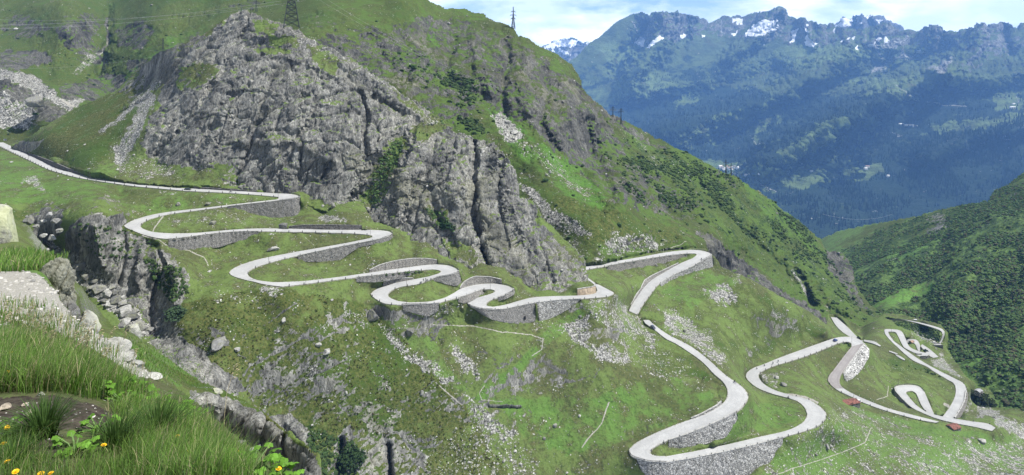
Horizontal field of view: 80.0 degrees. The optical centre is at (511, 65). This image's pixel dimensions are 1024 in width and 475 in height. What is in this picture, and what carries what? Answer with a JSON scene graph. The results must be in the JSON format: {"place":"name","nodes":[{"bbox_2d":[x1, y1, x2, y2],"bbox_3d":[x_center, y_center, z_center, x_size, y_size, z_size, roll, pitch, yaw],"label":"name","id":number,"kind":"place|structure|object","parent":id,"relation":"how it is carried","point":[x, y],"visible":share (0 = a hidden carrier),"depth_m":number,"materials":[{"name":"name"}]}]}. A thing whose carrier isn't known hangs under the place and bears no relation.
{"place":"outdoors","nodes":[
{"label":"outdoors","id":0,"kind":"place"},
{"bbox_2d":[0,270,147,439],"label":"gravel","id":1,"kind":"structure","parent":0,"point":[31,284],"depth_m":10.54,"materials":[{"name":"gravel"}]},
{"bbox_2d":[0,271,296,474],"bbox_3d":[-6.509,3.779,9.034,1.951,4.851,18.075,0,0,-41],"label":"roadside bank","id":2,"kind":"structure","parent":0,"point":[13,398],"depth_m":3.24,"materials":[{"name":"plant"}]},
{"bbox_2d":[0,403,11,410],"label":"boulder","id":3,"kind":"object","parent":2,"relation":"on","point":[5,406],"visible":0.94,"depth_m":2.95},
{"bbox_2d":[0,427,55,465],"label":"grass tussock","id":4,"kind":"object","parent":2,"relation":"on","point":[16,445],"depth_m":2.30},
{"bbox_2d":[0,388,99,440],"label":"grass tussock","id":5,"kind":"object","parent":2,"relation":"on","point":[36,416],"depth_m":2.53,"materials":[{"name":"plant"}]},
{"bbox_2d":[51,430,99,456],"bbox_3d":[-1.724,1.509,2.414,0.155,0.092,0.171,0,0,-43],"label":"leafy plant","id":6,"kind":"object","parent":2,"relation":"on","point":[56,438],"visible":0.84,"depth_m":2.40,"materials":[{"name":"green plant"}]},
{"bbox_2d":[75,413,120,433],"bbox_3d":[-1.823,1.596,2.672,0.197,0.080,0.146,0,0,0],"label":"leafy plant","id":7,"kind":"object","parent":2,"relation":"on","point":[89,425],"visible":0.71,"depth_m":2.68,"materials":[{"name":"green plant"}]},
{"bbox_2d":[90,379,115,396],"bbox_3d":[-2.376,1.875,3.518,0.184,0.093,0.159,0,0,0],"label":"leafy plant","id":8,"kind":"object","parent":2,"relation":"on","point":[109,387],"visible":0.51,"depth_m":3.51,"materials":[{"name":"green plant"}]},
{"bbox_2d":[67,400,160,454],"bbox_3d":[-1.667,1.537,2.553,0.363,0.180,0.372,0,0,0],"label":"grass tussock","id":9,"kind":"object","parent":2,"relation":"on","point":[111,430],"depth_m":2.58,"materials":[{"name":"plant"}]},
{"bbox_2d":[99,337,131,352],"bbox_3d":[-5.415,3.808,8.221,0.452,0.211,0.323,0,0,-9],"label":"boulder","id":10,"kind":"object","parent":2,"relation":"on","point":[127,343],"visible":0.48,"depth_m":8.26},
{"bbox_2d":[0,300,239,424],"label":"grass stalks","id":11,"kind":"object","parent":2,"relation":"on","point":[86,335],"depth_m":4.40,"materials":[{"name":"plant"}]},
{"bbox_2d":[103,389,142,405],"bbox_3d":[-2.248,1.945,3.530,0.268,0.107,0.194,0,0,0],"label":"leafy plant","id":12,"kind":"object","parent":2,"relation":"on","point":[112,391],"visible":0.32,"depth_m":3.55,"materials":[{"name":"green plant"}]},
{"bbox_2d":[116,350,136,362],"bbox_3d":[-4.809,3.623,7.568,0.175,0.146,0.238,0,0,33],"label":"boulder","id":13,"kind":"object","parent":2,"relation":"on","point":[130,353],"visible":0.58,"depth_m":7.55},
{"bbox_2d":[132,360,144,367],"bbox_3d":[-4.741,3.778,7.708,0.160,0.094,0.190,21,-20,-19],"label":"boulder","id":14,"kind":"object","parent":2,"relation":"on","point":[138,362],"visible":0.59,"depth_m":7.69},
{"bbox_2d":[138,381,154,391],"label":"leafy plant","id":15,"kind":"object","parent":2,"relation":"on","point":[151,388],"visible":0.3,"depth_m":4.13,"materials":[{"name":"green plant"}]},
{"bbox_2d":[96,386,205,440],"bbox_3d":[-1.602,1.597,2.766,0.461,0.248,0.475,0,0,0],"label":"grass tussock","id":16,"kind":"object","parent":2,"relation":"on","point":[164,410],"depth_m":2.79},
{"bbox_2d":[147,372,162,379],"bbox_3d":[-4.205,3.635,7.151,0.192,0.085,0.179,-12,-23,30],"label":"boulder","id":17,"kind":"object","parent":2,"relation":"on","point":[154,376],"visible":0.73,"depth_m":7.12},
{"bbox_2d":[144,388,171,399],"bbox_3d":[-2.709,2.547,4.677,0.232,0.095,0.166,0,0,0],"label":"leafy plant","id":18,"kind":"object","parent":2,"relation":"on","point":[155,390],"visible":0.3,"depth_m":4.68,"materials":[{"name":"green plant"}]},
{"bbox_2d":[175,406,208,417],"bbox_3d":[-1.798,1.955,3.376,0.187,0.098,0.166,0,0,0],"label":"leafy plant","id":19,"kind":"object","parent":2,"relation":"on","point":[207,410],"visible":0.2,"depth_m":3.42,"materials":[{"name":"green plant"}]},
{"bbox_2d":[227,442,281,474],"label":"leafy plant","id":20,"kind":"object","parent":2,"relation":"on","point":[275,456],"visible":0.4,"depth_m":2.26,"materials":[{"name":"green plant"}]},
{"bbox_2d":[258,453,304,474],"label":"leafy plant","id":21,"kind":"object","parent":2,"relation":"on","point":[284,462],"visible":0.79,"depth_m":2.30,"materials":[{"name":"green plant"}]},
{"bbox_2d":[0,219,321,474],"bbox_3d":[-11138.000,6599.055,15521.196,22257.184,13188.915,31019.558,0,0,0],"label":"gorge bank","id":22,"kind":"structure","parent":0,"point":[265,427],"depth_m":53.81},
{"bbox_2d":[0,204,18,243],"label":"boulder","id":23,"kind":"object","parent":22,"relation":"on","point":[8,231],"visible":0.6,"depth_m":45.60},
{"bbox_2d":[48,234,55,240],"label":"boulder","id":24,"kind":"object","parent":22,"relation":"on","point":[52,237],"visible":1,"depth_m":249.25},
{"bbox_2d":[50,218,60,223],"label":"boulder","id":25,"kind":"object","parent":22,"relation":"on","point":[55,220],"visible":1,"depth_m":249.37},
{"bbox_2d":[40,257,76,302],"bbox_3d":[-12.896,6.512,17.093,1.101,2.237,1.096,0,0,0],"label":"rock","id":26,"kind":"object","parent":22,"relation":"on","point":[59,273],"visible":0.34,"depth_m":17.00,"materials":[{"name":"stone"}]},
{"bbox_2d":[63,299,81,319],"bbox_3d":[-11.535,6.617,15.789,0.619,1.092,0.561,0,0,0],"label":"rock","id":27,"kind":"object","parent":22,"relation":"on","point":[72,306],"visible":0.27,"depth_m":15.77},
{"bbox_2d":[80,310,100,333],"bbox_3d":[-11.111,6.818,15.978,0.627,0.806,0.565,0,0,42],"label":"boulder","id":28,"kind":"object","parent":22,"relation":"on","point":[91,316],"visible":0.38,"depth_m":15.96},
{"bbox_2d":[0,242,222,388],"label":"bank grass","id":29,"kind":"structure","parent":22,"relation":"on","point":[22,258],"depth_m":22.99,"materials":[{"name":"plant"}]},
{"bbox_2d":[118,321,125,327],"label":"boulder","id":30,"kind":"object","parent":22,"relation":"on","point":[122,324],"visible":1,"depth_m":149.72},
{"bbox_2d":[125,323,141,338],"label":"boulder","id":31,"kind":"object","parent":22,"relation":"on","point":[135,329],"visible":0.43,"depth_m":149.29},
{"bbox_2d":[213,388,222,393],"bbox_3d":[-27.085,29.871,55.988,0.764,0.356,1.039,25,-4,25],"label":"boulder","id":32,"kind":"object","parent":22,"relation":"on","point":[218,390],"visible":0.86,"depth_m":55.94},
{"bbox_2d":[0,142,613,308],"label":"road","id":33,"kind":"structure","parent":0,"point":[242,271],"depth_m":350.84,"materials":[{"name":"asphalt"}]},
{"bbox_2d":[0,0,882,326],"bbox_3d":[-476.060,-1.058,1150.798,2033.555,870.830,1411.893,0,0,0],"label":"mountain ridge","id":34,"kind":"structure","parent":0,"point":[598,206],"depth_m":719.31,"materials":[{"name":"plant"}]},
{"bbox_2d":[25,96,45,106],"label":"boulder","id":35,"kind":"object","parent":34,"relation":"on","point":[35,101],"visible":1,"depth_m":593.61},
{"bbox_2d":[11,10,588,292],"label":"rock dome","id":36,"kind":"object","parent":34,"relation":"attached to","point":[364,118],"visible":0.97,"depth_m":428.37,"materials":[{"name":"stone"}]},
{"bbox_2d":[155,38,169,80],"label":"power pylon","id":37,"kind":"object","parent":36,"relation":"on","point":[163,45],"visible":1,"depth_m":490.21,"materials":[{"name":"metal"}]},
{"bbox_2d":[283,0,299,28],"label":"power pylon","id":38,"kind":"object","parent":36,"relation":"on","point":[288,7],"visible":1,"depth_m":475.30,"materials":[{"name":"metal"}]},
{"bbox_2d":[26,1,277,24],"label":"power line","id":39,"kind":"object","parent":38,"relation":"attached to","point":[144,17],"visible":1,"depth_m":505.50,"materials":[{"name":"metal"}]},
{"bbox_2d":[43,3,283,27],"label":"power line","id":40,"kind":"object","parent":38,"relation":"attached to","point":[162,19],"visible":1,"depth_m":511.38,"materials":[{"name":"metal"}]},
{"bbox_2d":[48,28,562,274],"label":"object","id":41,"kind":"structure","parent":36,"relation":"on","point":[322,205],"depth_m":428.77,"materials":[{"name":"stone"}]},
{"bbox_2d":[177,63,454,232],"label":"dome scrub","id":42,"kind":"object","parent":36,"relation":"on","point":[388,183],"visible":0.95,"depth_m":416.07,"materials":[{"name":"green plant"}]},
{"bbox_2d":[439,220,455,229],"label":"mountain bush","id":43,"kind":"object","parent":36,"relation":"on","point":[444,224],"visible":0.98,"depth_m":386.35,"materials":[{"name":"green plant"}]},
{"bbox_2d":[0,0,850,300],"bbox_3d":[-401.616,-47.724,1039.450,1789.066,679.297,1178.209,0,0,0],"label":"ridge scree","id":44,"kind":"structure","parent":34,"relation":"on","point":[458,130],"depth_m":670.19,"materials":[{"name":"stone"}]},
{"bbox_2d":[5,1,880,325],"bbox_3d":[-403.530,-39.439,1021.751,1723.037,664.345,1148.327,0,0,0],"label":"alder scrub","id":45,"kind":"object","parent":34,"relation":"on","point":[473,125],"visible":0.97,"depth_m":732.48,"materials":[{"name":"green plant"}]},
{"bbox_2d":[511,7,515,27],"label":"power pylon","id":46,"kind":"object","parent":34,"relation":"on","point":[513,14],"visible":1,"depth_m":866.37,"materials":[{"name":"metal"}]},
{"bbox_2d":[0,138,1023,474],"bbox_3d":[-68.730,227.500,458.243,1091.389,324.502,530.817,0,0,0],"label":"mountain slope","id":47,"kind":"structure","parent":0,"point":[542,376],"depth_m":330.37,"materials":[{"name":"plant"}]},
{"bbox_2d":[22,215,34,224],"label":"boulder","id":48,"kind":"object","parent":47,"relation":"on","point":[29,219],"visible":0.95,"depth_m":345.74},
{"bbox_2d":[28,153,120,181],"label":"retaining wall","id":49,"kind":"structure","parent":47,"relation":"on","point":[53,164],"depth_m":453.89,"materials":[{"name":"stone"}]},
{"bbox_2d":[74,263,84,271],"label":"boulder","id":50,"kind":"object","parent":47,"relation":"on","point":[79,267],"visible":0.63,"depth_m":317.57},
{"bbox_2d":[81,274,92,280],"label":"boulder","id":51,"kind":"object","parent":47,"relation":"on","point":[86,277],"visible":1,"depth_m":311.50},
{"bbox_2d":[91,285,106,294],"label":"boulder","id":52,"kind":"object","parent":47,"relation":"on","point":[97,289],"visible":0.89,"depth_m":300.83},
{"bbox_2d":[101,288,111,297],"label":"boulder","id":53,"kind":"object","parent":47,"relation":"on","point":[107,293],"visible":0.97,"depth_m":296.53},
{"bbox_2d":[105,300,116,307],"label":"boulder","id":54,"kind":"object","parent":47,"relation":"on","point":[108,305],"visible":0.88,"depth_m":290.68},
{"bbox_2d":[109,295,120,304],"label":"boulder","id":55,"kind":"object","parent":47,"relation":"on","point":[115,299],"visible":1,"depth_m":292.55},
{"bbox_2d":[118,301,126,306],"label":"boulder","id":56,"kind":"object","parent":47,"relation":"on","point":[121,303],"visible":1,"depth_m":291.64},
{"bbox_2d":[118,304,131,317],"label":"boulder","id":57,"kind":"object","parent":47,"relation":"on","point":[124,310],"visible":0.96,"depth_m":287.25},
{"bbox_2d":[121,317,130,324],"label":"boulder","id":58,"kind":"object","parent":47,"relation":"on","point":[127,320],"visible":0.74,"depth_m":283.15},
{"bbox_2d":[125,311,139,319],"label":"boulder","id":59,"kind":"object","parent":47,"relation":"on","point":[132,315],"visible":0.92,"depth_m":286.09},
{"bbox_2d":[139,323,146,330],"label":"boulder","id":60,"kind":"object","parent":47,"relation":"on","point":[142,326],"visible":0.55,"depth_m":281.89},
{"bbox_2d":[163,305,186,321],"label":"mountain bush","id":61,"kind":"object","parent":47,"relation":"on","point":[173,312],"visible":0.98,"depth_m":280.67,"materials":[{"name":"green plant"}]},
{"bbox_2d":[168,230,258,249],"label":"retaining wall","id":62,"kind":"structure","parent":47,"relation":"on","point":[214,240],"depth_m":338.90,"materials":[{"name":"grey stone"}]},
{"bbox_2d":[211,336,226,351],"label":"boulder","id":63,"kind":"object","parent":47,"relation":"on","point":[217,344],"visible":1,"depth_m":270.75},
{"bbox_2d":[193,187,256,191],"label":"retaining wall","id":64,"kind":"structure","parent":47,"relation":"on","point":[224,189],"depth_m":402.30,"materials":[{"name":"stone"}]},
{"bbox_2d":[227,197,299,217],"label":"retaining wall","id":65,"kind":"structure","parent":47,"relation":"on","point":[282,208],"depth_m":382.86,"materials":[{"name":"grey stone"}]},
{"bbox_2d":[279,223,287,228],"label":"boulder","id":66,"kind":"object","parent":47,"relation":"on","point":[282,225],"visible":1,"depth_m":360.55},
{"bbox_2d":[289,224,361,229],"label":"retaining wall","id":67,"kind":"structure","parent":47,"relation":"on","point":[330,227],"depth_m":365.51,"materials":[{"name":"stone"}]},
{"bbox_2d":[151,244,501,474],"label":"heath tufts","id":68,"kind":"object","parent":47,"relation":"on","point":[385,433],"visible":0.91,"depth_m":288.04,"materials":[{"name":"green plant"}]},
{"bbox_2d":[323,348,329,354],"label":"boulder","id":69,"kind":"object","parent":47,"relation":"on","point":[326,352],"visible":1,"depth_m":289.43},
{"bbox_2d":[298,243,358,261],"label":"retaining wall","id":70,"kind":"structure","parent":47,"relation":"on","point":[336,253],"depth_m":344.07,"materials":[{"name":"grey stone"}]},
{"bbox_2d":[336,445,366,470],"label":"mountain bush","id":71,"kind":"object","parent":47,"relation":"on","point":[344,455],"visible":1,"depth_m":271.94,"materials":[{"name":"green plant"}]},
{"bbox_2d":[367,309,378,320],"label":"boulder","id":72,"kind":"object","parent":47,"relation":"on","point":[372,315],"visible":1,"depth_m":316.28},
{"bbox_2d":[359,233,392,246],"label":"retaining wall","id":73,"kind":"structure","parent":47,"relation":"on","point":[370,242],"depth_m":355.20,"materials":[{"name":"grey stone"}]},
{"bbox_2d":[356,269,418,281],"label":"retaining wall","id":74,"kind":"structure","parent":47,"relation":"on","point":[382,277],"depth_m":335.99,"materials":[{"name":"grey stone"}]},
{"bbox_2d":[383,277,412,286],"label":"retaining wall","id":75,"kind":"structure","parent":47,"relation":"on","point":[389,282],"depth_m":341.78,"materials":[{"name":"stone"}]},
{"bbox_2d":[369,258,436,272],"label":"retaining wall","id":76,"kind":"structure","parent":47,"relation":"on","point":[403,263],"depth_m":351.73,"materials":[{"name":"stone"}]},
{"bbox_2d":[406,328,413,335],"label":"boulder","id":77,"kind":"object","parent":47,"relation":"on","point":[410,331],"visible":1,"depth_m":314.40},
{"bbox_2d":[403,302,438,315],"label":"retaining wall","id":78,"kind":"structure","parent":47,"relation":"on","point":[426,309],"depth_m":321.49,"materials":[{"name":"grey stone"}]},
{"bbox_2d":[434,272,460,285],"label":"retaining wall","id":79,"kind":"structure","parent":47,"relation":"on","point":[453,279],"depth_m":346.46,"materials":[{"name":"grey stone"}]},
{"bbox_2d":[458,289,484,302],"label":"retaining wall","id":80,"kind":"structure","parent":47,"relation":"on","point":[473,295],"depth_m":341.74,"materials":[{"name":"stone"}]},
{"bbox_2d":[459,276,501,288],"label":"retaining wall","id":81,"kind":"structure","parent":47,"relation":"on","point":[474,280],"depth_m":359.44,"materials":[{"name":"stone"}]},
{"bbox_2d":[468,302,535,323],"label":"retaining wall","id":82,"kind":"structure","parent":47,"relation":"on","point":[521,313],"depth_m":339.75,"materials":[{"name":"grey stone"}]},
{"bbox_2d":[498,288,514,300],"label":"retaining wall","id":83,"kind":"structure","parent":47,"relation":"on","point":[503,297],"depth_m":345.68,"materials":[{"name":"grey stone"}]},
{"bbox_2d":[73,223,940,474],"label":"slope scrub","id":84,"kind":"object","parent":47,"relation":"on","point":[324,452],"visible":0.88,"depth_m":296.92,"materials":[{"name":"green plant"}]},
{"bbox_2d":[9,161,1023,474],"bbox_3d":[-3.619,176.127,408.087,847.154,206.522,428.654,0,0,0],"label":"scree","id":85,"kind":"structure","parent":47,"relation":"on","point":[587,345],"depth_m":345.82,"materials":[{"name":"stone"}]},
{"bbox_2d":[537,298,580,320],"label":"retaining wall","id":86,"kind":"structure","parent":47,"relation":"on","point":[548,309],"depth_m":354.78,"materials":[{"name":"stone"}]},
{"bbox_2d":[577,285,595,294],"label":"building","id":87,"kind":"structure","parent":47,"relation":"on","point":[586,290],"depth_m":371.95,"materials":[{"name":"concrete"}]},
{"bbox_2d":[606,253,686,270],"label":"retaining wall","id":88,"kind":"structure","parent":47,"relation":"on","point":[641,263],"depth_m":477.88,"materials":[{"name":"stone"}]},
{"bbox_2d":[630,263,678,305],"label":"retaining wall","id":89,"kind":"structure","parent":47,"relation":"on","point":[646,281],"depth_m":465.47,"materials":[{"name":"stone"}]},
{"bbox_2d":[659,254,712,285],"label":"retaining wall","id":90,"kind":"structure","parent":47,"relation":"on","point":[707,262],"depth_m":487.26,"materials":[{"name":"stone"}]},
{"bbox_2d":[668,411,737,447],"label":"retaining wall","id":91,"kind":"structure","parent":47,"relation":"on","point":[721,428],"depth_m":311.57,"materials":[{"name":"stone"}]},
{"bbox_2d":[691,401,721,418],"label":"retaining wall","id":92,"kind":"structure","parent":47,"relation":"on","point":[719,403],"depth_m":321.72,"materials":[{"name":"stone"}]},
{"bbox_2d":[636,436,782,474],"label":"retaining wall","id":93,"kind":"structure","parent":47,"relation":"on","point":[747,459],"depth_m":304.94,"materials":[{"name":"stone"}]},
{"bbox_2d":[842,398,860,407],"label":"alpine hut","id":94,"kind":"object","parent":47,"relation":"on","point":[854,402],"visible":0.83,"depth_m":402.96,"materials":[{"name":"stone"}]},
{"bbox_2d":[843,343,869,380],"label":"retaining wall","id":95,"kind":"structure","parent":47,"relation":"on","point":[854,367],"depth_m":454.70,"materials":[{"name":"stone"}]},
{"bbox_2d":[894,387,908,406],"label":"retaining wall","id":96,"kind":"structure","parent":47,"relation":"on","point":[899,397],"depth_m":443.05,"materials":[{"name":"stone"}]},
{"bbox_2d":[946,423,961,430],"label":"alpine hut","id":97,"kind":"object","parent":47,"relation":"on","point":[955,426],"visible":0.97,"depth_m":396.56,"materials":[{"name":"stone"}]},
{"bbox_2d":[954,390,967,418],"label":"retaining wall","id":98,"kind":"structure","parent":47,"relation":"on","point":[961,409],"depth_m":445.56,"materials":[{"name":"stone"}]},
{"bbox_2d":[974,388,982,396],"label":"alpine hut","id":99,"kind":"object","parent":47,"relation":"on","point":[978,392],"visible":1,"depth_m":480.95,"materials":[{"name":"stone"}]},
{"bbox_2d":[971,389,997,407],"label":"mountain bush","id":100,"kind":"object","parent":47,"relation":"on","point":[986,399],"visible":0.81,"depth_m":477.72,"materials":[{"name":"green plant"}]},
{"bbox_2d":[540,37,589,62],"bbox_3d":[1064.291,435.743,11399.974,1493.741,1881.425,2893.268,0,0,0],"label":"distant range","id":101,"kind":"structure","parent":0,"point":[568,50],"depth_m":10797.04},
{"bbox_2d":[586,250,710,314],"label":"road","id":102,"kind":"structure","parent":0,"point":[650,287],"depth_m":471.23,"materials":[{"name":"asphalt"}]},
{"bbox_2d":[429,0,1023,46],"label":"sky","id":103,"kind":"structure","parent":0,"point":[542,22],"materials":[{"name":"white"}]},
{"bbox_2d":[629,320,938,460],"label":"road","id":104,"kind":"structure","parent":0,"point":[737,397],"depth_m":339.64,"materials":[{"name":"asphalt"}]},
{"bbox_2d":[828,343,862,388],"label":"road patch","id":105,"kind":"object","parent":104,"relation":"on","point":[837,373],"visible":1,"depth_m":444.80,"materials":[{"name":"asphalt"}]},
{"bbox_2d":[569,6,1023,238],"bbox_3d":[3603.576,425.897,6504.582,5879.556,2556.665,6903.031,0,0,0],"label":"mountain","id":106,"kind":"structure","parent":0,"point":[777,50],"depth_m":6144.39,"materials":[{"name":"stone"}]},
{"bbox_2d":[588,66,1023,234],"bbox_3d":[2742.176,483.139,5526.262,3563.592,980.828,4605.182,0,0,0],"label":"forest","id":107,"kind":"object","parent":106,"relation":"on","point":[806,211],"visible":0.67,"depth_m":4257.29,"materials":[{"name":"green plant"}]},
{"bbox_2d":[831,317,862,340],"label":"road","id":108,"kind":"structure","parent":0,"point":[842,327],"depth_m":582.40,"materials":[{"name":"asphalt"}]},
{"bbox_2d":[834,13,903,31],"bbox_3d":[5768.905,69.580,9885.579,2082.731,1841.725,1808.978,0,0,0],"label":"snowy peak","id":109,"kind":"structure","parent":0,"point":[861,22],"depth_m":9682.13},
{"bbox_2d":[864,340,880,346],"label":"road","id":110,"kind":"structure","parent":0,"point":[872,342],"depth_m":547.28,"materials":[{"name":"asphalt"}]},
{"bbox_2d":[906,339,920,350],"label":"road","id":111,"kind":"structure","parent":0,"point":[917,344],"depth_m":592.27,"materials":[{"name":"asphalt"}]},
{"bbox_2d":[887,318,944,343],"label":"road","id":112,"kind":"structure","parent":0,"point":[937,328],"depth_m":624.17,"materials":[{"name":"asphalt"}]},
{"bbox_2d":[821,172,1023,407],"bbox_3d":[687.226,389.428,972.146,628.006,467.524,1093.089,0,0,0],"label":"valley side","id":113,"kind":"structure","parent":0,"point":[837,241],"depth_m":858.19,"materials":[{"name":"plant"}]},
{"bbox_2d":[840,173,1023,410],"bbox_3d":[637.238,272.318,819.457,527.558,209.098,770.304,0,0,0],"label":"valley scrub","id":114,"kind":"object","parent":113,"relation":"on","point":[1009,348],"visible":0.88,"depth_m":716.79,"materials":[{"name":"green plant"}]},
{"bbox_2d":[884,329,965,417],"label":"road","id":115,"kind":"structure","parent":0,"point":[955,405],"depth_m":506.82,"materials":[{"name":"asphalt"}]},
{"bbox_2d":[921,344,937,357],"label":"road","id":116,"kind":"structure","parent":0,"point":[932,354],"depth_m":577.65,"materials":[{"name":"asphalt"}]},
{"bbox_2d":[895,385,994,431],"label":"road","id":117,"kind":"structure","parent":0,"point":[903,390],"depth_m":433.55,"materials":[{"name":"asphalt"}]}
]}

